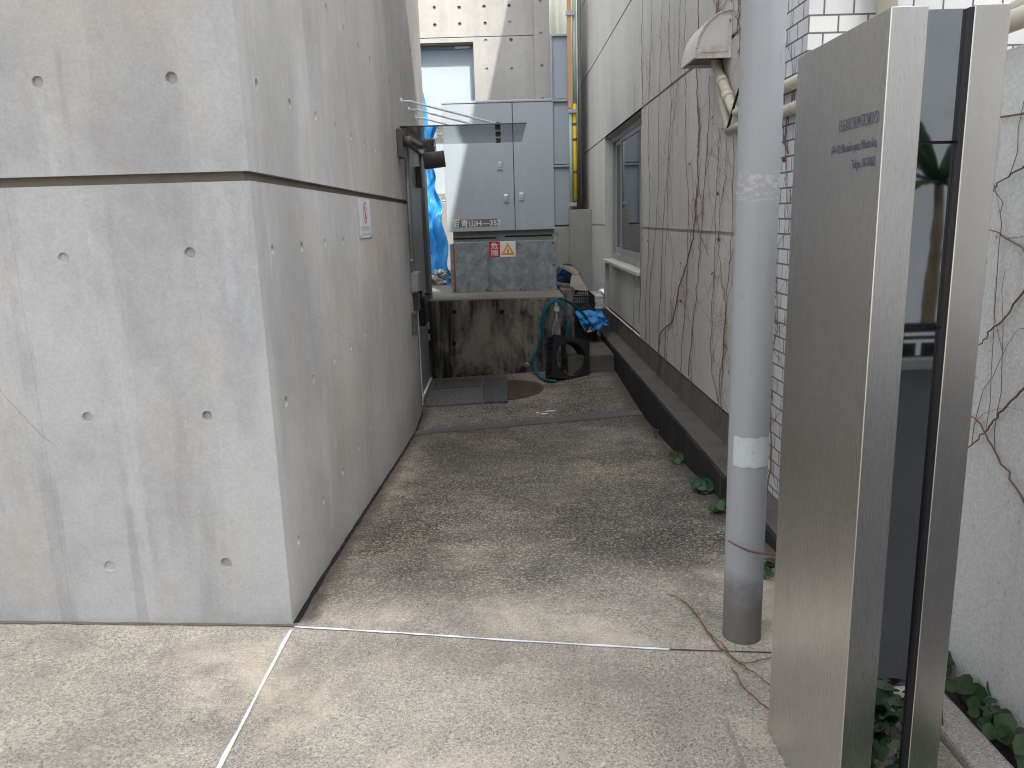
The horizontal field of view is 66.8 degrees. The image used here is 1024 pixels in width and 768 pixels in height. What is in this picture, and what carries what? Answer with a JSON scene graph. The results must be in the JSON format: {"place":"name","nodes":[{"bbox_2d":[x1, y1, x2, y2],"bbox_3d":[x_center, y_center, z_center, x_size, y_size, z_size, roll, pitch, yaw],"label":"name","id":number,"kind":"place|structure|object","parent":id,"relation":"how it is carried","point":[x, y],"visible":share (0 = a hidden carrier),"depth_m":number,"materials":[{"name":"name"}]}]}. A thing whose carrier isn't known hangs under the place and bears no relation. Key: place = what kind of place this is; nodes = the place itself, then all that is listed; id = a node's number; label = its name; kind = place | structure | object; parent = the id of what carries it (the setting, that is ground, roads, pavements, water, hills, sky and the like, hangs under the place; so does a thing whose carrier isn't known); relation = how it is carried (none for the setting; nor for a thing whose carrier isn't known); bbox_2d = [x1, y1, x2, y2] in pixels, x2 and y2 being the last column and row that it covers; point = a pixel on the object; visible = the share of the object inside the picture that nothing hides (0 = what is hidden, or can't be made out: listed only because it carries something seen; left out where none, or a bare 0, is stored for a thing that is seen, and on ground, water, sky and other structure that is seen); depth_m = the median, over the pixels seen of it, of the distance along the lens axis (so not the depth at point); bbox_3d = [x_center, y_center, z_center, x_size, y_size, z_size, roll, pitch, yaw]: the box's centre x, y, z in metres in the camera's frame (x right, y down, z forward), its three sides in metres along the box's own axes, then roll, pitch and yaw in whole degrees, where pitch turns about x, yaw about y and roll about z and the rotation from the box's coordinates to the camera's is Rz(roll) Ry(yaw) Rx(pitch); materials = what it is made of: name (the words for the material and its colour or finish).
{"place":"outdoors","nodes":[
{"label":"outdoors","id":0,"kind":"place"},
{"bbox_2d":[0,330,775,767],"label":"ground","id":1,"kind":"structure","parent":0,"point":[598,530],"depth_m":2.91,"materials":[{"name":"concrete"}]},
{"bbox_2d":[0,621,294,625],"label":"wall gap","id":2,"kind":"structure","parent":1,"relation":"on","point":[124,623],"depth_m":3.09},
{"bbox_2d":[0,0,432,623],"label":"concrete building","id":3,"kind":"structure","parent":1,"relation":"on","point":[214,368],"depth_m":2.96,"materials":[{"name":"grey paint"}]},
{"bbox_2d":[358,198,372,239],"bbox_3d":[-0.944,-1.063,5.004,0.011,0.249,0.427,-2,12,0],"label":"sign","id":4,"kind":"object","parent":3,"relation":"attached to","point":[364,217],"visible":1,"depth_m":4.97,"materials":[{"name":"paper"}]},
{"bbox_2d":[405,147,421,310],"bbox_3d":[-0.941,-1.508,7.408,0.069,1.630,0.300,-2,12,0],"label":"electrical conduit","id":5,"kind":"object","parent":3,"relation":"attached to","point":[416,283],"visible":0.88,"depth_m":7.38,"materials":[{"name":"metal"}]},
{"bbox_2d":[412,311,416,334],"bbox_3d":[-0.931,-0.570,7.419,0.026,0.230,0.170,-2,12,0],"label":"wall bracket","id":6,"kind":"object","parent":3,"relation":"attached to","point":[414,324],"depth_m":7.35,"materials":[{"name":"metal"}]},
{"bbox_2d":[409,148,431,391],"bbox_3d":[-0.983,-1.206,8.469,0.220,2.600,1.430,-2,12,0],"label":"steel door","id":7,"kind":"structure","parent":3,"relation":"in","point":[417,172],"depth_m":8.56,"materials":[{"name":"grey metal"}]},
{"bbox_2d":[396,128,445,168],"bbox_3d":[-0.812,-2.030,6.719,0.486,0.350,0.231,4,13,26],"label":"spotlight","id":8,"kind":"object","parent":3,"relation":"attached to","point":[433,158],"visible":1,"depth_m":6.64,"materials":[{"name":"brown metal"}]},
{"bbox_2d":[400,98,525,148],"bbox_3d":[-0.448,-2.570,7.658,1.125,0.329,1.660,-2,12,0],"label":"glass canopy","id":9,"kind":"object","parent":3,"relation":"attached to","point":[490,132],"visible":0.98,"depth_m":7.44,"materials":[{"name":"white"}]},
{"bbox_2d":[217,629,292,767],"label":"paving joint","id":10,"kind":"object","parent":1,"relation":"on","point":[224,755],"visible":1,"depth_m":2.58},
{"bbox_2d":[293,413,423,622],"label":"wall gap","id":11,"kind":"structure","parent":1,"relation":"on","point":[312,594],"depth_m":4.09,"materials":[{"name":"black"}]},
{"bbox_2d":[425,377,483,407],"bbox_3d":[-0.624,0.081,8.731,0.625,0.094,1.223,-2,12,0],"label":"door mat","id":12,"kind":"object","parent":1,"relation":"on","point":[455,396],"depth_m":8.45,"materials":[{"name":"grey rubber"}]},
{"bbox_2d":[433,378,481,388],"bbox_3d":[-0.631,-0.001,9.013,0.560,0.060,0.432,-2,12,0],"label":"door mat","id":13,"kind":"object","parent":12,"relation":"on","point":[450,383],"depth_m":8.97,"materials":[{"name":"rubber"}]},
{"bbox_2d":[295,626,668,649],"bbox_3d":[-0.144,0.966,2.957,1.458,0.004,0.020,0,12,10],"label":"paving joint","id":14,"kind":"object","parent":1,"relation":"on","point":[481,638],"visible":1,"depth_m":2.95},
{"bbox_2d":[426,282,574,378],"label":"concrete platform","id":15,"kind":"structure","parent":1,"relation":"on","point":[482,333],"depth_m":9.31,"materials":[{"name":"black"}]},
{"bbox_2d":[441,99,558,292],"bbox_3d":[-0.133,-2.455,10.221,1.428,2.397,0.792,-2,12,0],"label":"electrical cabinet","id":16,"kind":"object","parent":15,"relation":"on","point":[500,207],"visible":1,"depth_m":9.87,"materials":[{"name":"grey metal"}]},
{"bbox_2d":[558,268,570,282],"bbox_3d":[0.745,-1.528,10.934,0.219,0.280,0.201,-2,12,0],"label":"blue net bundle","id":17,"kind":"object","parent":15,"relation":"on","point":[564,275],"visible":0.68,"depth_m":10.87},
{"bbox_2d":[560,264,587,290],"bbox_3d":[0.807,-1.444,10.498,0.232,0.308,0.780,-5,12,-13],"label":"cardboard sheet","id":18,"kind":"object","parent":15,"relation":"on","point":[577,282],"visible":0.93,"depth_m":10.38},
{"bbox_2d":[483,380,543,399],"bbox_3d":[-0.074,0.074,8.624,0.860,0.072,0.860,-2,12,0],"label":"manhole cover","id":19,"kind":"object","parent":1,"relation":"on","point":[518,389],"visible":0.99,"depth_m":8.59,"materials":[{"name":"metal"}]},
{"bbox_2d":[484,376,507,403],"bbox_3d":[-0.184,0.067,8.643,0.268,0.081,1.116,-2,12,0],"label":"door mat","id":20,"kind":"object","parent":19,"relation":"on","point":[495,389],"depth_m":8.56,"materials":[{"name":"rubber"}]},
{"bbox_2d":[415,410,642,434],"bbox_3d":[0.168,0.363,7.354,2.158,0.087,0.180,-3,12,-6],"label":"drain strip","id":21,"kind":"object","parent":1,"relation":"on","point":[563,419],"visible":1,"depth_m":7.36,"materials":[{"name":"concrete"}]},
{"bbox_2d":[551,302,561,366],"bbox_3d":[0.531,-0.582,9.233,0.115,0.893,0.108,9,16,41],"label":"standpipe","id":22,"kind":"object","parent":1,"relation":"on","point":[556,325],"visible":0.59,"depth_m":9.18,"materials":[{"name":"silver metal"}]},
{"bbox_2d":[533,297,587,381],"bbox_3d":[0.525,-0.595,9.308,0.428,0.912,1.237,3,13,23],"label":"garden hose","id":23,"kind":"object","parent":22,"relation":"hanging from","point":[547,305],"visible":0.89,"depth_m":9.11,"materials":[{"name":"teal rubber"}]},
{"bbox_2d":[554,226,569,267],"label":"block wall","id":24,"kind":"structure","parent":1,"relation":"on","point":[563,249],"depth_m":12.82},
{"bbox_2d":[549,34,569,224],"bbox_3d":[0.798,-4.126,12.714,0.311,2.980,0.070,-2,12,0],"label":"metal screen","id":25,"kind":"object","parent":24,"relation":"on","point":[558,72],"visible":0.86,"depth_m":12.71,"materials":[{"name":"metal"}]},
{"bbox_2d":[567,0,571,107],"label":"pipe","id":26,"kind":"object","parent":25,"relation":"attached to","point":[569,59],"visible":1,"depth_m":12.40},
{"bbox_2d":[565,11,574,15],"bbox_3d":[0.914,-5.845,12.248,0.140,0.060,0.030,-2,12,0],"label":"pipe bracket","id":27,"kind":"object","parent":26,"relation":"attached to","point":[569,13],"visible":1,"depth_m":12.23,"materials":[{"name":"metal"}]},
{"bbox_2d":[572,0,576,103],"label":"pipe","id":28,"kind":"object","parent":27,"relation":"attached to","point":[574,53],"visible":1,"depth_m":12.41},
{"bbox_2d":[569,113,572,209],"bbox_3d":[0.971,-3.639,12.754,0.054,1.620,0.054,-2,12,0],"label":"pipe","id":29,"kind":"object","parent":25,"relation":"attached to","point":[571,157],"visible":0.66,"depth_m":12.72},
{"bbox_2d":[568,109,576,112],"bbox_3d":[0.979,-4.412,12.553,0.140,0.060,0.030,-2,12,0],"label":"pipe bracket","id":30,"kind":"object","parent":29,"relation":"attached to","point":[572,110],"visible":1,"depth_m":12.54,"materials":[{"name":"metal"}]},
{"bbox_2d":[572,103,577,206],"bbox_3d":[1.031,-3.746,12.762,0.077,1.632,0.077,-2,12,0],"label":"pipe","id":31,"kind":"object","parent":30,"relation":"attached to","point":[574,132],"visible":1,"depth_m":12.73,"materials":[{"name":"yellow plastic"}]},
{"bbox_2d":[545,334,589,379],"bbox_3d":[0.647,-0.286,9.009,0.608,0.624,0.286,-8,13,-26],"label":"plastic frame","id":32,"kind":"object","parent":1,"relation":"on","point":[555,342],"visible":0.91,"depth_m":8.95,"materials":[{"name":"plastic"}]},
{"bbox_2d":[569,209,591,302],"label":"block pier","id":33,"kind":"structure","parent":1,"relation":"on","point":[580,223],"depth_m":12.72,"materials":[{"name":"concrete"}]},
{"bbox_2d":[566,334,613,374],"bbox_3d":[0.914,-0.399,10.739,0.548,0.565,3.250,-2,12,0],"label":"concrete step","id":34,"kind":"object","parent":1,"relation":"on","point":[601,356],"visible":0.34,"depth_m":9.12,"materials":[{"name":"concrete"}]},
{"bbox_2d":[574,309,596,341],"bbox_3d":[0.950,-0.785,10.233,0.286,0.413,0.430,-2,12,0],"label":"wire basket","id":35,"kind":"object","parent":34,"relation":"on","point":[590,335],"visible":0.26,"depth_m":10.05,"materials":[{"name":"black plastic"}]},
{"bbox_2d":[574,291,594,309],"bbox_3d":[0.924,-1.113,10.316,0.270,0.184,0.690,-2,12,0],"label":"folding crate","id":36,"kind":"object","parent":35,"relation":"on","point":[589,302],"visible":0.7,"depth_m":10.06,"materials":[{"name":"black plastic"}]},
{"bbox_2d":[574,309,609,331],"bbox_3d":[1.029,-0.810,9.948,0.461,0.273,0.186,-2,12,0],"label":"blue tarp piece","id":37,"kind":"object","parent":35,"relation":"on","point":[596,320],"visible":0.94,"depth_m":9.93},
{"bbox_2d":[590,291,604,308],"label":"folded panels","id":38,"kind":"object","parent":35,"relation":"on","point":[599,301],"visible":0.82,"depth_m":10.04,"materials":[{"name":"white plastic"}]},
{"bbox_2d":[669,451,683,463],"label":"weed","id":39,"kind":"object","parent":1,"relation":"on","point":[679,459],"visible":1,"depth_m":5.66,"materials":[{"name":"green plant"}]},
{"bbox_2d":[600,332,777,551],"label":"retaining kerb","id":40,"kind":"structure","parent":1,"relation":"on","point":[680,425],"depth_m":6.06,"materials":[{"name":"concrete"}]},
{"bbox_2d":[689,475,713,493],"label":"weed","id":41,"kind":"object","parent":1,"relation":"on","point":[705,485],"visible":1,"depth_m":4.83,"materials":[{"name":"green plant"}]},
{"bbox_2d":[708,498,725,513],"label":"weed","id":42,"kind":"object","parent":1,"relation":"on","point":[718,504],"visible":0.98,"depth_m":4.40,"materials":[{"name":"green plant"}]},
{"bbox_2d":[669,594,769,684],"bbox_3d":[0.753,0.942,2.921,0.054,0.023,0.721,-5,12,-14],"label":"dry twig","id":43,"kind":"object","parent":1,"relation":"on","point":[716,643],"visible":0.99,"depth_m":2.84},
{"bbox_2d":[669,649,770,652],"bbox_3d":[0.770,0.967,2.815,0.393,0.001,0.008,0,12,6],"label":"paving joint","id":44,"kind":"object","parent":1,"relation":"on","point":[716,650],"visible":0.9,"depth_m":2.82,"materials":[{"name":"black"}]},
{"bbox_2d":[705,630,770,662],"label":"dry twig","id":45,"kind":"object","parent":1,"relation":"on","point":[733,659],"visible":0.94,"depth_m":2.75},
{"bbox_2d":[731,667,768,708],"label":"dry twig","id":46,"kind":"object","parent":1,"relation":"on","point":[747,691],"visible":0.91,"depth_m":2.56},
{"bbox_2d":[722,0,786,644],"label":"steel post","id":47,"kind":"object","parent":1,"relation":"on","point":[761,70],"visible":0.94,"depth_m":2.61,"materials":[{"name":"metal"}]},
{"bbox_2d":[728,540,775,554],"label":"dry twig","id":48,"kind":"object","parent":47,"relation":"attached to","point":[734,544],"visible":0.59,"depth_m":2.77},
{"bbox_2d":[763,558,775,578],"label":"weed","id":49,"kind":"object","parent":1,"relation":"on","point":[769,565],"visible":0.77,"depth_m":3.45,"materials":[{"name":"green plant"}]},
{"bbox_2d":[581,0,1023,498],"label":"grey rendered building","id":50,"kind":"structure","parent":1,"relation":"on","point":[615,165],"depth_m":6.57,"materials":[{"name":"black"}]},
{"bbox_2d":[577,0,582,205],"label":"pipe","id":51,"kind":"object","parent":50,"relation":"attached to","point":[579,96],"visible":1,"depth_m":12.66,"materials":[{"name":"grey plastic"}]},
{"bbox_2d":[602,118,640,275],"bbox_3d":[1.397,-2.283,9.543,0.225,1.680,2.945,-2,12,0],"label":"window","id":52,"kind":"structure","parent":50,"relation":"in","point":[626,154],"depth_m":9.75,"materials":[{"name":"glass"}]},
{"bbox_2d":[633,85,635,322],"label":"climbing vine","id":53,"kind":"object","parent":50,"relation":"attached to","point":[635,230],"visible":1,"depth_m":8.49,"materials":[{"name":"brown plant"}]},
{"bbox_2d":[639,0,651,309],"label":"climbing vine","id":54,"kind":"object","parent":50,"relation":"attached to","point":[640,142],"visible":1,"depth_m":7.88,"materials":[{"name":"brown plant"}]},
{"bbox_2d":[642,2,655,349],"bbox_3d":[1.335,-1.922,7.690,0.021,3.398,0.761,-2,12,0],"label":"climbing vine","id":55,"kind":"object","parent":50,"relation":"attached to","point":[647,178],"visible":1,"depth_m":7.54,"materials":[{"name":"brown plant"}]},
{"bbox_2d":[649,16,667,362],"bbox_3d":[1.344,-1.752,7.288,0.018,3.321,1.045,-2,12,0],"label":"climbing vine","id":56,"kind":"object","parent":50,"relation":"attached to","point":[656,213],"visible":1,"depth_m":7.23,"materials":[{"name":"brown plant"}]},
{"bbox_2d":[655,4,678,374],"bbox_3d":[1.349,-1.617,6.872,0.021,3.248,1.093,-2,12,0],"label":"climbing vine","id":57,"kind":"object","parent":50,"relation":"attached to","point":[666,184],"visible":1,"depth_m":6.70,"materials":[{"name":"brown plant"}]},
{"bbox_2d":[663,226,685,385],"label":"climbing vine","id":58,"kind":"object","parent":50,"relation":"attached to","point":[671,316],"visible":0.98,"depth_m":6.75,"materials":[{"name":"brown plant"}]},
{"bbox_2d":[661,0,688,357],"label":"climbing vine","id":59,"kind":"object","parent":50,"relation":"attached to","point":[672,147],"visible":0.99,"depth_m":6.51,"materials":[{"name":"brown plant"}]},
{"bbox_2d":[657,0,712,374],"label":"climbing vine","id":60,"kind":"object","parent":50,"relation":"attached to","point":[695,217],"visible":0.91,"depth_m":5.78,"materials":[{"name":"brown plant"}]},
{"bbox_2d":[675,0,697,399],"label":"climbing vine","id":61,"kind":"object","parent":50,"relation":"attached to","point":[687,231],"visible":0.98,"depth_m":6.05,"materials":[{"name":"brown plant"}]},
{"bbox_2d":[682,76,722,409],"bbox_3d":[1.374,-0.961,5.724,0.024,2.400,1.104,-2,12,0],"label":"climbing vine","id":62,"kind":"object","parent":50,"relation":"attached to","point":[699,247],"visible":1,"depth_m":5.66,"materials":[{"name":"brown plant"}]},
{"bbox_2d":[681,8,732,68],"bbox_3d":[1.239,-2.197,4.961,0.233,0.281,0.366,-2,12,0],"label":"vent hood","id":63,"kind":"object","parent":50,"relation":"attached to","point":[710,40],"visible":0.98,"depth_m":4.80,"materials":[{"name":"grey metal"}]},
{"bbox_2d":[697,120,730,400],"bbox_3d":[1.380,-0.901,5.369,0.020,1.982,1.099,-2,12,0],"label":"climbing vine","id":64,"kind":"object","parent":50,"relation":"attached to","point":[714,275],"visible":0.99,"depth_m":5.33,"materials":[{"name":"brown plant"}]},
{"bbox_2d":[708,133,733,428],"bbox_3d":[1.387,-0.667,5.226,0.022,2.050,0.846,-2,12,0],"label":"climbing vine","id":65,"kind":"object","parent":50,"relation":"attached to","point":[718,239],"visible":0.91,"depth_m":5.05,"materials":[{"name":"brown plant"}]},
{"bbox_2d":[708,128,734,422],"bbox_3d":[1.385,-0.752,5.157,0.021,2.131,0.679,-2,12,0],"label":"climbing vine","id":66,"kind":"object","parent":50,"relation":"attached to","point":[725,346],"visible":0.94,"depth_m":5.14,"materials":[{"name":"brown plant"}]},
{"bbox_2d":[716,59,731,136],"bbox_3d":[1.348,-1.826,4.941,0.044,0.506,0.303,-2,12,0],"label":"drain pipe","id":67,"kind":"object","parent":50,"relation":"attached to","point":[724,111],"visible":0.45,"depth_m":4.94,"materials":[{"name":"beige plastic"}]},
{"bbox_2d":[711,0,736,130],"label":"climbing vine","id":68,"kind":"object","parent":50,"relation":"attached to","point":[716,5],"visible":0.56,"depth_m":5.04,"materials":[{"name":"brown plant"}]},
{"bbox_2d":[723,0,740,70],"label":"climbing vine","id":69,"kind":"object","parent":50,"relation":"attached to","point":[739,3],"visible":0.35,"depth_m":4.62,"materials":[{"name":"brown plant"}]},
{"bbox_2d":[711,60,796,116],"bbox_3d":[1.337,-1.658,3.888,0.072,0.461,2.467,-2,12,-1],"label":"drain pipe","id":70,"kind":"object","parent":50,"relation":"attached to","point":[727,93],"visible":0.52,"depth_m":4.74,"materials":[{"name":"beige plastic"}]},
{"bbox_2d":[727,87,738,127],"bbox_3d":[1.306,-1.636,4.551,0.016,0.237,0.277,-2,12,0],"label":"black cable","id":71,"kind":"object","parent":70,"relation":"attached to","point":[733,106],"visible":0.74,"depth_m":4.56,"materials":[{"name":"plastic"}]},
{"bbox_2d":[767,393,779,492],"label":"climbing vine","id":72,"kind":"object","parent":50,"relation":"attached to","point":[770,470],"visible":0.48,"depth_m":4.26,"materials":[{"name":"brown plant"}]},
{"bbox_2d":[771,267,787,400],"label":"climbing vine","id":73,"kind":"object","parent":50,"relation":"attached to","point":[775,338],"visible":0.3,"depth_m":4.13,"materials":[{"name":"brown plant"}]},
{"bbox_2d":[774,189,789,346],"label":"climbing vine","id":74,"kind":"object","parent":50,"relation":"attached to","point":[776,323],"visible":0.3,"depth_m":4.11,"materials":[{"name":"brown plant"}]},
{"bbox_2d":[782,3,794,224],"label":"climbing vine","id":75,"kind":"object","parent":50,"relation":"attached to","point":[785,145],"visible":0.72,"depth_m":3.90,"materials":[{"name":"brown plant"}]},
{"bbox_2d":[724,5,1023,134],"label":"drain pipe","id":76,"kind":"object","parent":50,"relation":"attached to","point":[1015,24],"visible":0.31,"depth_m":2.11,"materials":[{"name":"beige plastic"}]},
{"bbox_2d":[876,0,897,14],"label":"downpipe","id":77,"kind":"object","parent":50,"relation":"attached to","point":[882,5],"depth_m":3.51,"materials":[{"name":"beige plastic"}]},
{"bbox_2d":[726,713,962,767],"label":"paving patch","id":78,"kind":"object","parent":1,"relation":"on","point":[754,743],"visible":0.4,"depth_m":2.27,"materials":[{"name":"concrete"}]},
{"bbox_2d":[768,3,1010,767],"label":"sign pillar","id":79,"kind":"structure","parent":78,"relation":"on","point":[897,118],"depth_m":1.70,"materials":[{"name":"silver metal"}]},
{"bbox_2d":[942,669,957,725],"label":"dry twig","id":80,"kind":"object","parent":78,"relation":"on","point":[950,679],"visible":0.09,"depth_m":2.38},
{"bbox_2d":[940,693,1013,767],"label":"granite kerb","id":81,"kind":"structure","parent":1,"relation":"on","point":[966,742],"depth_m":2.21,"materials":[{"name":"stone"}]},
{"bbox_2d":[944,676,1017,767],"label":"soil bed","id":82,"kind":"object","parent":1,"relation":"on","point":[1004,750],"depth_m":2.32,"materials":[{"name":"black soil"}]},
{"bbox_2d":[946,650,954,676],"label":"ivy plant","id":83,"kind":"object","parent":82,"relation":"on","point":[950,661],"visible":0.1,"depth_m":2.54,"materials":[{"name":"green plant"}]},
{"bbox_2d":[945,674,990,706],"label":"ivy plant","id":84,"kind":"object","parent":82,"relation":"on","point":[964,686],"visible":0.8,"depth_m":2.38,"materials":[{"name":"green plant"}]},
{"bbox_2d":[967,696,1016,744],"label":"ivy plant","id":85,"kind":"object","parent":82,"relation":"on","point":[1001,717],"visible":0.91,"depth_m":2.25,"materials":[{"name":"green plant"}]},
{"bbox_2d":[997,726,1023,767],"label":"ivy plant","id":86,"kind":"object","parent":82,"relation":"on","point":[1010,738],"visible":0.98,"depth_m":2.12,"materials":[{"name":"green plant"}]},
{"bbox_2d":[949,44,1023,734],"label":"garden wall","id":87,"kind":"structure","parent":1,"relation":"on","point":[986,642],"depth_m":2.27,"materials":[{"name":"concrete"}]},
{"bbox_2d":[986,184,1003,427],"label":"climbing vine","id":88,"kind":"object","parent":87,"relation":"attached to","point":[995,291],"visible":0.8,"depth_m":2.24,"materials":[{"name":"brown plant"}]},
{"bbox_2d":[968,328,1023,447],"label":"climbing vine","id":89,"kind":"object","parent":87,"relation":"attached to","point":[1007,404],"visible":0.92,"depth_m":2.27,"materials":[{"name":"brown plant"}]},
{"bbox_2d":[971,271,1023,502],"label":"climbing vine","id":90,"kind":"object","parent":87,"relation":"attached to","point":[1007,469],"visible":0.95,"depth_m":2.25,"materials":[{"name":"brown plant"}]},
{"bbox_2d":[978,289,1023,345],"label":"climbing vine","id":91,"kind":"object","parent":87,"relation":"attached to","point":[1011,308],"visible":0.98,"depth_m":2.21,"materials":[{"name":"brown plant"}]},
{"bbox_2d":[989,229,1023,251],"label":"climbing vine","id":92,"kind":"object","parent":87,"relation":"attached to","point":[1012,241],"visible":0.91,"depth_m":2.18,"materials":[{"name":"brown plant"}]},
{"bbox_2d":[993,102,1023,191],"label":"climbing vine","id":93,"kind":"object","parent":87,"relation":"attached to","point":[1019,169],"visible":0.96,"depth_m":2.15,"materials":[{"name":"brown plant"}]},
{"bbox_2d":[998,112,1023,138],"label":"climbing vine","id":94,"kind":"object","parent":87,"relation":"attached to","point":[1017,114],"visible":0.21,"depth_m":2.15,"materials":[{"name":"brown plant"}]},
{"bbox_2d":[1010,0,1023,9],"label":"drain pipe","id":95,"kind":"object","parent":87,"relation":"on","point":[1016,3],"depth_m":2.16,"materials":[{"name":"beige plastic"}]},
{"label":"yard slab","id":96,"kind":"structure","parent":0,"visible":0},
{"bbox_2d":[423,94,451,284],"bbox_3d":[-1.766,-3.342,11.614,1.864,3.774,0.468,3,13,21],"label":"blue tarp","id":97,"kind":"object","parent":96,"relation":"on","point":[439,247],"visible":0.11,"depth_m":11.61,"materials":[{"name":"plastic"}]},
{"bbox_2d":[432,269,450,284],"bbox_3d":[-1.084,-1.584,11.591,0.526,0.278,0.212,-2,12,0],"label":"rubble heap","id":98,"kind":"object","parent":96,"relation":"on","point":[437,279],"visible":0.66,"depth_m":11.54,"materials":[{"name":"stone"}]},
{"bbox_2d":[439,195,452,270],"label":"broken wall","id":99,"kind":"structure","parent":96,"relation":"on","point":[449,235],"depth_m":12.26,"materials":[{"name":"concrete"}]},
{"bbox_2d":[418,0,550,199],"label":"concrete house","id":100,"kind":"structure","parent":96,"relation":"on","point":[476,50],"depth_m":12.65,"materials":[{"name":"grey paint"}]},
{"bbox_2d":[421,46,472,193],"bbox_3d":[-1.208,-4.433,13.054,1.119,2.409,0.191,-2,12,0],"label":"door","id":101,"kind":"structure","parent":100,"relation":"in","point":[446,74],"depth_m":12.95,"materials":[{"name":"grey paint"}]},
{"bbox_2d":[549,0,580,226],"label":"corrugated fence","id":102,"kind":"object","parent":100,"relation":"attached to","point":[557,17],"visible":0.02,"depth_m":13.75,"materials":[{"name":"metal"}]},
{"bbox_2d":[557,264,582,293],"bbox_3d":[0.780,-1.487,11.242,0.487,0.500,0.287,-2,12,0],"label":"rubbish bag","id":103,"kind":"object","parent":96,"relation":"on","point":[558,268],"visible":0.16,"depth_m":11.16,"materials":[{"name":"black plastic"}]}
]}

